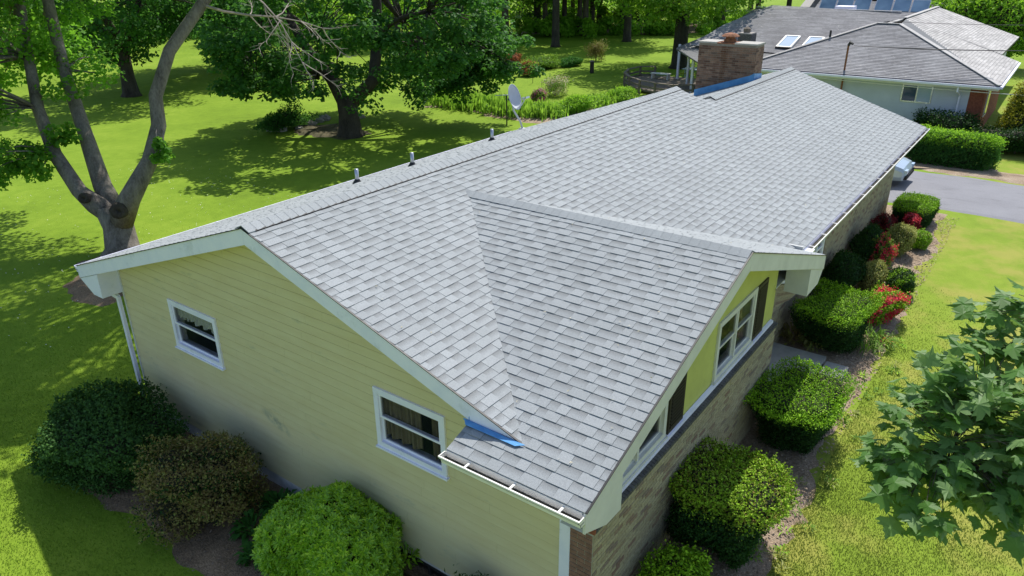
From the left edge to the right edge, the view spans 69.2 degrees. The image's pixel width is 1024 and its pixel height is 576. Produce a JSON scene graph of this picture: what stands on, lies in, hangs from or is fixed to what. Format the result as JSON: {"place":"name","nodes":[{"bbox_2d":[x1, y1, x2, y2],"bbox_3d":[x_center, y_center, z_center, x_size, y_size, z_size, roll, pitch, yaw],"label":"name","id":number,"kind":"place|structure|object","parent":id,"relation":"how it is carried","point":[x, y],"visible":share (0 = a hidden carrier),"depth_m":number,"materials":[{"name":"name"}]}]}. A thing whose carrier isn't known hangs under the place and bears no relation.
{"place":"outdoors","nodes":[
{"label":"outdoors","id":0,"kind":"place"},
{"bbox_2d":[0,0,1023,575],"bbox_3d":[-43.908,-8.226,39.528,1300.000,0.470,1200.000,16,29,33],"label":"lawn","id":1,"kind":"structure","parent":0,"point":[222,148],"depth_m":24.85,"materials":[{"name":"green plant"}]},
{"bbox_2d":[63,256,122,306],"bbox_3d":[-11.674,-0.496,22.055,2.918,0.091,5.318,-8,25,-16],"label":"mulch bed","id":2,"kind":"object","parent":1,"relation":"on","point":[79,290],"visible":0.15,"depth_m":20.48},
{"bbox_2d":[0,0,359,256],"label":"maple tree","id":3,"kind":"object","parent":2,"relation":"on","point":[109,208],"visible":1,"depth_m":22.84,"materials":[{"name":"grey plant"}]},
{"bbox_2d":[3,0,229,97],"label":"shade tree","id":4,"kind":"object","parent":1,"relation":"on","point":[119,37],"visible":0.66,"depth_m":47.47,"materials":[{"name":"green plant"}]},
{"bbox_2d":[0,202,233,575],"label":"lawn grass","id":5,"kind":"structure","parent":1,"relation":"on","point":[54,502],"depth_m":13.26,"materials":[{"name":"green plant"}]},
{"bbox_2d":[3,170,263,346],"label":"clover flowers","id":6,"kind":"object","parent":1,"relation":"on","point":[69,268],"visible":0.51,"depth_m":25.33,"materials":[{"name":"plant"}]},
{"bbox_2d":[143,0,305,69],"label":"shade tree","id":7,"kind":"object","parent":1,"relation":"on","point":[209,19],"visible":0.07,"depth_m":55.94,"materials":[{"name":"green plant"}]},
{"bbox_2d":[33,416,442,575],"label":"mulch bed","id":8,"kind":"object","parent":1,"relation":"on","point":[213,554],"visible":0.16,"depth_m":11.82,"materials":[{"name":"brown wood"}]},
{"bbox_2d":[21,376,189,498],"bbox_3d":[-7.359,2.620,13.442,3.226,1.599,2.506,16,29,33],"label":"yew bush","id":9,"kind":"object","parent":8,"relation":"on","point":[102,434],"visible":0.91,"depth_m":12.94,"materials":[{"name":"green plant"}]},
{"bbox_2d":[124,429,273,552],"bbox_3d":[-5.164,3.096,12.370,2.213,1.514,2.173,-2,24,-4],"label":"bronze shrub","id":10,"kind":"object","parent":8,"relation":"on","point":[199,481],"visible":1,"depth_m":11.86,"materials":[{"name":"brown plant"}]},
{"bbox_2d":[228,507,269,542],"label":"shade plant","id":11,"kind":"object","parent":8,"relation":"on","point":[246,521],"visible":0.73,"depth_m":12.02,"materials":[{"name":"green plant"}]},
{"bbox_2d":[233,537,276,571],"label":"shade plant","id":12,"kind":"object","parent":8,"relation":"on","point":[245,556],"visible":0.44,"depth_m":11.44,"materials":[{"name":"green plant"}]},
{"bbox_2d":[256,487,296,510],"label":"shade plant","id":13,"kind":"object","parent":8,"relation":"on","point":[274,497],"visible":0.52,"depth_m":12.59,"materials":[{"name":"green plant"}]},
{"bbox_2d":[250,479,405,575],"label":"pieris shrub","id":14,"kind":"object","parent":8,"relation":"on","point":[313,531],"visible":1,"depth_m":10.48,"materials":[{"name":"green plant"}]},
{"bbox_2d":[398,541,422,569],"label":"pieris seedling","id":15,"kind":"object","parent":8,"relation":"on","point":[404,552],"visible":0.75,"depth_m":11.10,"materials":[{"name":"green plant"}]},
{"bbox_2d":[444,565,488,575],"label":"juniper shrub","id":16,"kind":"object","parent":8,"relation":"on","point":[466,574],"visible":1,"depth_m":9.90,"materials":[{"name":"green plant"}]},
{"bbox_2d":[252,101,325,133],"bbox_3d":[-11.999,-9.283,39.779,1.963,1.599,5.127,16,29,33],"label":"shade shrub","id":17,"kind":"object","parent":1,"relation":"on","point":[281,118],"visible":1,"depth_m":39.17,"materials":[{"name":"green plant"}]},
{"bbox_2d":[293,123,371,139],"bbox_3d":[-9.641,-8.392,39.563,5.147,0.088,3.667,16,29,33],"label":"mulch bed","id":18,"kind":"object","parent":1,"relation":"on","point":[329,130],"visible":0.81,"depth_m":39.23,"materials":[{"name":"brown wood"}]},
{"bbox_2d":[305,120,317,125],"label":"garden stone","id":19,"kind":"object","parent":18,"relation":"on","point":[312,123],"visible":0.69,"depth_m":40.83,"materials":[{"name":"grey stone"}]},
{"bbox_2d":[190,0,545,138],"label":"maple tree","id":20,"kind":"object","parent":18,"relation":"on","point":[447,66],"visible":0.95,"depth_m":35.38,"materials":[{"name":"green plant"}]},
{"bbox_2d":[0,0,765,41],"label":"undergrowth","id":21,"kind":"object","parent":1,"relation":"on","point":[570,23],"visible":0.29,"depth_m":84.53,"materials":[{"name":"green plant"}]},
{"bbox_2d":[393,1,400,31],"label":"woodland tree","id":22,"kind":"object","parent":1,"relation":"on","point":[396,25],"visible":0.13,"depth_m":78.25,"materials":[{"name":"green plant"}]},
{"bbox_2d":[400,0,439,31],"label":"woodland tree","id":23,"kind":"object","parent":1,"relation":"on","point":[432,30],"visible":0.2,"depth_m":84.71,"materials":[{"name":"green plant"}]},
{"bbox_2d":[495,95,506,125],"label":"clothesline pole","id":24,"kind":"object","parent":1,"relation":"on","point":[506,106],"visible":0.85,"depth_m":40.03,"materials":[{"name":"black metal"}]},
{"bbox_2d":[74,32,929,575],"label":"ranch house","id":25,"kind":"structure","parent":1,"relation":"on","point":[432,350],"depth_m":11.11,"materials":[{"name":"grey"}]},
{"bbox_2d":[167,298,225,370],"bbox_3d":[-5.495,0.781,12.964,1.450,0.980,0.167,16,29,33],"label":"window","id":26,"kind":"structure","parent":25,"relation":"in","point":[192,315],"depth_m":12.98,"materials":[{"name":"white paint"}]},
{"bbox_2d":[372,386,449,481],"bbox_3d":[-1.378,1.965,10.214,1.350,1.010,0.167,16,29,33],"label":"window","id":27,"kind":"structure","parent":25,"relation":"in","point":[402,418],"depth_m":10.28,"materials":[{"name":"white paint"}]},
{"bbox_2d":[400,548,447,575],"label":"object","id":28,"kind":"structure","parent":25,"relation":"in","point":[430,569],"depth_m":11.12,"materials":[{"name":"black glass"}]},
{"bbox_2d":[508,84,529,128],"bbox_3d":[0.180,-5.655,23.300,0.658,1.450,0.792,-5,25,-10],"label":"satellite dish","id":29,"kind":"object","parent":25,"relation":"attached to","point":[514,98],"visible":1,"depth_m":23.29,"materials":[{"name":"metal"}]},
{"bbox_2d":[622,402,668,488],"bbox_3d":[1.605,1.863,9.431,0.108,1.050,1.690,16,29,33],"label":"window","id":30,"kind":"structure","parent":25,"relation":"in","point":[651,446],"depth_m":9.86,"materials":[{"name":"white glass"}]},
{"bbox_2d":[711,287,758,385],"bbox_3d":[3.583,0.732,11.907,0.108,1.050,1.700,16,29,33],"label":"window","id":31,"kind":"structure","parent":25,"relation":"in","point":[734,352],"depth_m":11.93,"materials":[{"name":"white plastic"}]},
{"bbox_2d":[775,239,824,307],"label":"wall","id":32,"kind":"structure","parent":25,"relation":"in","point":[782,296],"depth_m":16.03,"materials":[{"name":"brick"}]},
{"bbox_2d":[502,0,509,39],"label":"woodland tree","id":33,"kind":"object","parent":1,"relation":"on","point":[506,11],"visible":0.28,"depth_m":80.03,"materials":[{"name":"brown plant"}]},
{"bbox_2d":[506,51,521,62],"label":"azalea bush","id":34,"kind":"object","parent":1,"relation":"on","point":[516,57],"visible":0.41,"depth_m":62.20,"materials":[{"name":"orange plant"}]},
{"bbox_2d":[424,101,617,123],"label":"mulch bed","id":35,"kind":"object","parent":1,"relation":"on","point":[532,120],"visible":0.07,"depth_m":42.30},
{"bbox_2d":[417,88,640,120],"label":"perennial plants","id":36,"kind":"object","parent":35,"relation":"on","point":[495,105],"visible":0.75,"depth_m":43.35,"materials":[{"name":"green plant"}]},
{"bbox_2d":[528,86,547,102],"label":"blossom shrub","id":37,"kind":"object","parent":35,"relation":"on","point":[537,93],"visible":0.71,"depth_m":45.31,"materials":[{"name":"pink plant"}]},
{"bbox_2d":[559,93,595,114],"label":"garden shrub","id":38,"kind":"object","parent":35,"relation":"on","point":[577,102],"visible":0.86,"depth_m":43.00,"materials":[{"name":"green plant"}]},
{"bbox_2d":[607,84,639,101],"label":"garden shrub","id":39,"kind":"object","parent":35,"relation":"on","point":[628,89],"visible":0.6,"depth_m":46.29,"materials":[{"name":"green plant"}]},
{"bbox_2d":[518,59,538,75],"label":"azalea bush","id":40,"kind":"object","parent":1,"relation":"on","point":[526,63],"visible":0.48,"depth_m":56.28,"materials":[{"name":"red plant"}]},
{"bbox_2d":[520,0,561,20],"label":"woodland tree","id":41,"kind":"object","parent":1,"relation":"on","point":[545,6],"visible":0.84,"depth_m":84.71,"materials":[{"name":"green plant"}]},
{"bbox_2d":[525,52,561,68],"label":"garden shrub","id":42,"kind":"object","parent":1,"relation":"on","point":[544,61],"visible":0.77,"depth_m":59.63,"materials":[{"name":"green plant"}]},
{"bbox_2d":[550,0,560,46],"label":"lawn tree","id":43,"kind":"object","parent":1,"relation":"on","point":[555,39],"visible":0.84,"depth_m":73.61,"materials":[{"name":"brown plant"}]},
{"bbox_2d":[541,72,573,95],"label":"blossom shrub","id":44,"kind":"object","parent":1,"relation":"on","point":[555,86],"visible":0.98,"depth_m":48.32,"materials":[{"name":"green plant"}]},
{"bbox_2d":[559,55,583,67],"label":"garden shrub","id":45,"kind":"object","parent":1,"relation":"on","point":[571,61],"visible":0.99,"depth_m":61.07,"materials":[{"name":"green plant"}]},
{"bbox_2d":[581,0,588,35],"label":"woodland tree","id":46,"kind":"object","parent":1,"relation":"on","point":[585,8],"visible":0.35,"depth_m":83.47,"materials":[{"name":"brown plant"}]},
{"bbox_2d":[590,60,594,72],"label":"trunk","id":47,"kind":"object","parent":1,"relation":"on","point":[592,66],"visible":1,"depth_m":57.84,"materials":[{"name":"brown plant"}]},
{"bbox_2d":[582,39,609,60],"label":"young tree","id":48,"kind":"object","parent":1,"relation":"on","point":[594,48],"visible":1,"depth_m":64.18,"materials":[{"name":"brown plant"}]},
{"bbox_2d":[621,1,631,41],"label":"lawn tree","id":49,"kind":"object","parent":1,"relation":"on","point":[627,29],"visible":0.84,"depth_m":77.73,"materials":[{"name":"brown plant"}]},
{"bbox_2d":[623,66,695,93],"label":"garden deck","id":50,"kind":"structure","parent":1,"relation":"on","point":[647,83],"depth_m":51.45,"materials":[{"name":"grey wood"}]},
{"bbox_2d":[650,72,670,79],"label":"garden bench","id":51,"kind":"object","parent":50,"relation":"on","point":[654,73],"visible":1,"depth_m":53.06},
{"bbox_2d":[594,0,770,69],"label":"shade tree","id":52,"kind":"object","parent":1,"relation":"on","point":[684,12],"visible":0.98,"depth_m":57.18,"materials":[{"name":"green plant"}]},
{"bbox_2d":[771,551,788,561],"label":"weed","id":53,"kind":"object","parent":1,"relation":"on","point":[779,554],"visible":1,"depth_m":10.92,"materials":[{"name":"green plant"}]},
{"bbox_2d":[772,561,789,574],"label":"weed","id":54,"kind":"object","parent":1,"relation":"on","point":[785,565],"visible":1,"depth_m":10.70,"materials":[{"name":"green plant"}]},
{"bbox_2d":[645,205,958,575],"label":"mulch bed","id":55,"kind":"object","parent":1,"relation":"on","point":[751,439],"visible":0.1,"depth_m":13.27,"materials":[{"name":"brown wood"}]},
{"bbox_2d":[636,539,712,575],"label":"yew","id":56,"kind":"object","parent":55,"relation":"on","point":[680,563],"visible":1,"depth_m":10.02,"materials":[{"name":"green plant"}]},
{"bbox_2d":[664,435,802,571],"bbox_3d":[3.205,3.207,10.939,2.001,1.501,2.008,16,29,33],"label":"clipped yew","id":57,"kind":"object","parent":55,"relation":"on","point":[731,506],"visible":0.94,"depth_m":10.43,"materials":[{"name":"green plant"}]},
{"bbox_2d":[767,546,783,557],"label":"weed","id":58,"kind":"object","parent":55,"relation":"on","point":[773,550],"visible":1,"depth_m":11.00,"materials":[{"name":"green plant"}]},
{"bbox_2d":[773,543,789,554],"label":"weed","id":59,"kind":"object","parent":55,"relation":"on","point":[780,547],"visible":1,"depth_m":11.03,"materials":[{"name":"green plant"}]},
{"bbox_2d":[777,523,793,535],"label":"weed","id":60,"kind":"object","parent":55,"relation":"on","point":[789,529],"visible":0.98,"depth_m":11.38,"materials":[{"name":"green plant"}]},
{"bbox_2d":[778,317,814,346],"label":"fern plant","id":61,"kind":"object","parent":55,"relation":"on","point":[787,333],"visible":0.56,"depth_m":16.81,"materials":[{"name":"green plant"}]},
{"bbox_2d":[768,342,825,377],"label":"porch slab","id":62,"kind":"structure","parent":55,"relation":"on","point":[779,352],"depth_m":16.10,"materials":[{"name":"concrete"}]},
{"bbox_2d":[742,355,859,455],"bbox_3d":[5.097,2.250,13.372,1.749,1.249,2.368,16,29,33],"label":"clipped yew","id":63,"kind":"object","parent":55,"relation":"on","point":[796,408],"visible":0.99,"depth_m":13.00,"materials":[{"name":"green plant"}]},
{"bbox_2d":[794,332,825,352],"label":"porch plant","id":64,"kind":"object","parent":55,"relation":"on","point":[807,342],"visible":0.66,"depth_m":16.48,"materials":[{"name":"green plant"}]},
{"bbox_2d":[819,361,848,380],"bbox_3d":[6.771,1.814,15.644,0.450,0.200,0.600,16,29,33],"label":"stepping stone","id":65,"kind":"object","parent":55,"relation":"on","point":[831,365],"visible":0.21,"depth_m":15.69,"materials":[{"name":"concrete"}]},
{"bbox_2d":[788,278,885,353],"bbox_3d":[7.243,0.715,16.668,1.838,1.256,2.324,16,29,33],"label":"clipped yew","id":66,"kind":"object","parent":55,"relation":"on","point":[836,317],"visible":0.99,"depth_m":16.20,"materials":[{"name":"green plant"}]},
{"bbox_2d":[821,249,867,288],"bbox_3d":[8.628,-0.409,19.213,1.021,1.196,1.705,16,29,33],"label":"shade shrub","id":67,"kind":"object","parent":55,"relation":"on","point":[846,267],"visible":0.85,"depth_m":18.83,"materials":[{"name":"green plant"}]},
{"bbox_2d":[851,335,885,357],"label":"daylily clump","id":68,"kind":"object","parent":55,"relation":"on","point":[869,346],"visible":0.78,"depth_m":16.40,"materials":[{"name":"green plant"}]},
{"bbox_2d":[848,223,889,261],"bbox_3d":[10.215,-1.308,21.196,0.974,1.183,1.882,16,29,33],"label":"shade shrub","id":69,"kind":"object","parent":55,"relation":"on","point":[862,242],"visible":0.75,"depth_m":20.70,"materials":[{"name":"green plant"}]},
{"bbox_2d":[858,259,888,290],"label":"variegated shrub","id":70,"kind":"object","parent":55,"relation":"on","point":[876,270],"visible":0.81,"depth_m":19.19,"materials":[{"name":"green plant"}]},
{"bbox_2d":[863,320,887,345],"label":"daylily clump","id":71,"kind":"object","parent":55,"relation":"on","point":[872,335],"visible":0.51,"depth_m":16.99,"materials":[{"name":"green plant"}]},
{"bbox_2d":[862,325,898,351],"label":"daylily clump","id":72,"kind":"object","parent":55,"relation":"on","point":[886,340],"visible":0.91,"depth_m":16.70,"materials":[{"name":"green plant"}]},
{"bbox_2d":[867,231,898,271],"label":"azalea bush","id":73,"kind":"object","parent":55,"relation":"on","point":[886,251],"visible":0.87,"depth_m":20.40,"materials":[{"name":"red plant"}]},
{"bbox_2d":[870,211,898,233],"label":"dark azalea","id":74,"kind":"object","parent":55,"relation":"on","point":[885,221],"visible":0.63,"depth_m":23.08,"materials":[{"name":"red plant"}]},
{"bbox_2d":[867,280,911,326],"bbox_3d":[8.916,0.364,17.724,1.066,1.004,1.427,55,59,61],"label":"azalea bush","id":75,"kind":"object","parent":55,"relation":"on","point":[896,304],"visible":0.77,"depth_m":17.46,"materials":[{"name":"red plant"}]},
{"bbox_2d":[883,265,917,294],"bbox_3d":[10.023,-0.159,19.136,0.868,0.781,0.975,16,29,33],"label":"dwarf yew","id":76,"kind":"object","parent":55,"relation":"on","point":[901,278],"visible":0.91,"depth_m":18.91,"materials":[{"name":"green plant"}]},
{"bbox_2d":[887,222,917,257],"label":"variegated shrub","id":77,"kind":"object","parent":55,"relation":"on","point":[903,235],"visible":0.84,"depth_m":21.32,"materials":[{"name":"green plant"}]},
{"bbox_2d":[901,211,921,229],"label":"azalea bush","id":78,"kind":"object","parent":55,"relation":"on","point":[911,218],"visible":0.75,"depth_m":23.02,"materials":[{"name":"red plant"}]},
{"bbox_2d":[890,191,940,229],"bbox_3d":[13.139,-2.530,24.153,1.352,0.938,2.013,16,29,33],"label":"clipped yew","id":79,"kind":"object","parent":55,"relation":"on","point":[926,207],"visible":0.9,"depth_m":23.72,"materials":[{"name":"green plant"}]},
{"bbox_2d":[912,228,932,250],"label":"barberry shrub","id":80,"kind":"object","parent":55,"relation":"on","point":[924,239],"visible":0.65,"depth_m":21.86,"materials":[{"name":"green plant"}]},
{"bbox_2d":[802,521,815,530],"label":"weed","id":81,"kind":"object","parent":1,"relation":"on","point":[809,523],"visible":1,"depth_m":11.44,"materials":[{"name":"green plant"}]},
{"bbox_2d":[676,0,1020,127],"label":"neighbour house","id":82,"kind":"structure","parent":1,"relation":"on","point":[812,42],"depth_m":40.46,"materials":[{"name":"grey"}]},
{"bbox_2d":[840,41,853,89],"bbox_3d":[17.445,-11.098,38.854,0.176,3.535,0.333,-11,26,-22],"label":"service mast","id":83,"kind":"object","parent":82,"relation":"attached to","point":[849,44],"visible":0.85,"depth_m":38.55,"materials":[{"name":"metal"}]},
{"bbox_2d":[854,45,1023,50],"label":"power line","id":84,"kind":"object","parent":83,"relation":"attached to","point":[942,49],"visible":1,"depth_m":36.44,"materials":[{"name":"black metal"}]},
{"bbox_2d":[819,0,930,12],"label":"solar panels","id":85,"kind":"object","parent":82,"relation":"on","point":[903,6],"visible":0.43,"depth_m":58.89,"materials":[{"name":"glass"}]},
{"bbox_2d":[761,71,1023,95],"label":"power line","id":86,"kind":"object","parent":82,"relation":"attached to","point":[910,86],"visible":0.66,"depth_m":36.95,"materials":[{"name":"black rubber"}]},
{"bbox_2d":[900,84,933,103],"bbox_3d":[20.398,-9.797,37.384,1.400,0.880,0.050,16,29,33],"label":"window","id":87,"kind":"structure","parent":82,"relation":"in","point":[908,94],"depth_m":37.38,"materials":[{"name":"glass"}]},
{"bbox_2d":[982,91,990,116],"bbox_3d":[23.890,-9.341,37.302,0.072,1.300,1.200,16,29,33],"label":"downspout","id":88,"kind":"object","parent":82,"relation":"in","point":[988,95],"depth_m":37.03,"materials":[{"name":"white paint"}]},
{"bbox_2d":[849,278,1023,566],"bbox_3d":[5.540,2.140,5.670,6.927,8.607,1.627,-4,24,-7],"label":"maple tree","id":89,"kind":"object","parent":1,"relation":"on","point":[977,476],"visible":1,"depth_m":4.59,"materials":[{"name":"green plant"}]},
{"bbox_2d":[911,105,983,131],"bbox_3d":[21.046,-7.934,36.028,2.228,1.684,3.601,-22,32,-39],"label":"yew bush","id":90,"kind":"object","parent":1,"relation":"on","point":[955,121],"visible":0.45,"depth_m":35.57,"materials":[{"name":"green plant"}]},
{"bbox_2d":[905,157,1023,184],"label":"mulch bed","id":91,"kind":"object","parent":1,"relation":"on","point":[1002,176],"visible":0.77,"depth_m":30.36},
{"bbox_2d":[904,121,1009,170],"bbox_3d":[18.328,-6.186,32.002,5.216,1.814,2.199,16,29,33],"label":"privet hedge","id":92,"kind":"object","parent":91,"relation":"on","point":[960,148],"visible":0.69,"depth_m":30.98,"materials":[{"name":"green plant"}]},
{"bbox_2d":[930,0,1023,58],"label":"round tree","id":93,"kind":"object","parent":1,"relation":"on","point":[1007,16],"visible":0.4,"depth_m":56.26,"materials":[{"name":"green plant"}]},
{"bbox_2d":[970,121,1023,154],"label":"dark shrub","id":94,"kind":"object","parent":1,"relation":"on","point":[1014,137],"visible":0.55,"depth_m":33.42,"materials":[{"name":"green plant"}]},
{"bbox_2d":[992,80,1023,130],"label":"golden cypress","id":95,"kind":"object","parent":1,"relation":"on","point":[1013,116],"visible":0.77,"depth_m":34.46,"materials":[{"name":"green plant"}]},
{"bbox_2d":[521,23,718,34],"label":"woodland floor","id":96,"kind":"structure","parent":0,"point":[691,29],"depth_m":89.73,"materials":[{"name":"brown soil"}]},
{"bbox_2d":[514,0,551,32],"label":"conifer tree","id":97,"kind":"object","parent":96,"relation":"on","point":[535,12],"visible":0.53,"depth_m":86.62,"materials":[{"name":"green plant"}]},
{"bbox_2d":[509,0,560,18],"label":"woodland tree","id":98,"kind":"object","parent":96,"relation":"on","point":[538,7],"visible":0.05,"depth_m":90.30,"materials":[{"name":"green plant"}]},
{"bbox_2d":[562,0,566,16],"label":"woodland tree","id":99,"kind":"object","parent":96,"relation":"on","point":[564,7],"visible":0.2,"depth_m":90.51,"materials":[{"name":"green plant"}]},
{"bbox_2d":[577,0,581,32],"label":"woodland tree","id":100,"kind":"object","parent":96,"relation":"on","point":[579,9],"visible":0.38,"depth_m":86.17,"materials":[{"name":"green plant"}]},
{"bbox_2d":[582,0,604,22],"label":"woodland tree","id":101,"kind":"object","parent":96,"relation":"on","point":[592,6],"visible":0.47,"depth_m":91.08,"materials":[{"name":"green plant"}]},
{"bbox_2d":[622,4,650,29],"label":"conifer tree","id":102,"kind":"object","parent":96,"relation":"on","point":[638,16],"visible":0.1,"depth_m":88.98,"materials":[{"name":"green plant"}]},
{"bbox_2d":[767,287,1023,575],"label":"lawn grass","id":103,"kind":"structure","parent":0,"point":[852,524],"depth_m":11.50,"materials":[{"name":"green plant"}]},
{"bbox_2d":[800,0,1019,43],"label":"house","id":104,"kind":"structure","parent":0,"point":[810,3],"depth_m":79.00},
{"bbox_2d":[888,171,1023,223],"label":"driveway","id":105,"kind":"structure","parent":0,"point":[984,198],"depth_m":27.14,"materials":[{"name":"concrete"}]},
{"bbox_2d":[892,157,914,180],"bbox_3d":[13.318,-5.201,29.293,4.550,1.460,2.140,16,29,33],"label":"parked car","id":106,"kind":"object","parent":105,"relation":"on","point":[904,168],"visible":0.12,"depth_m":27.80,"materials":[{"name":"silver metal"}]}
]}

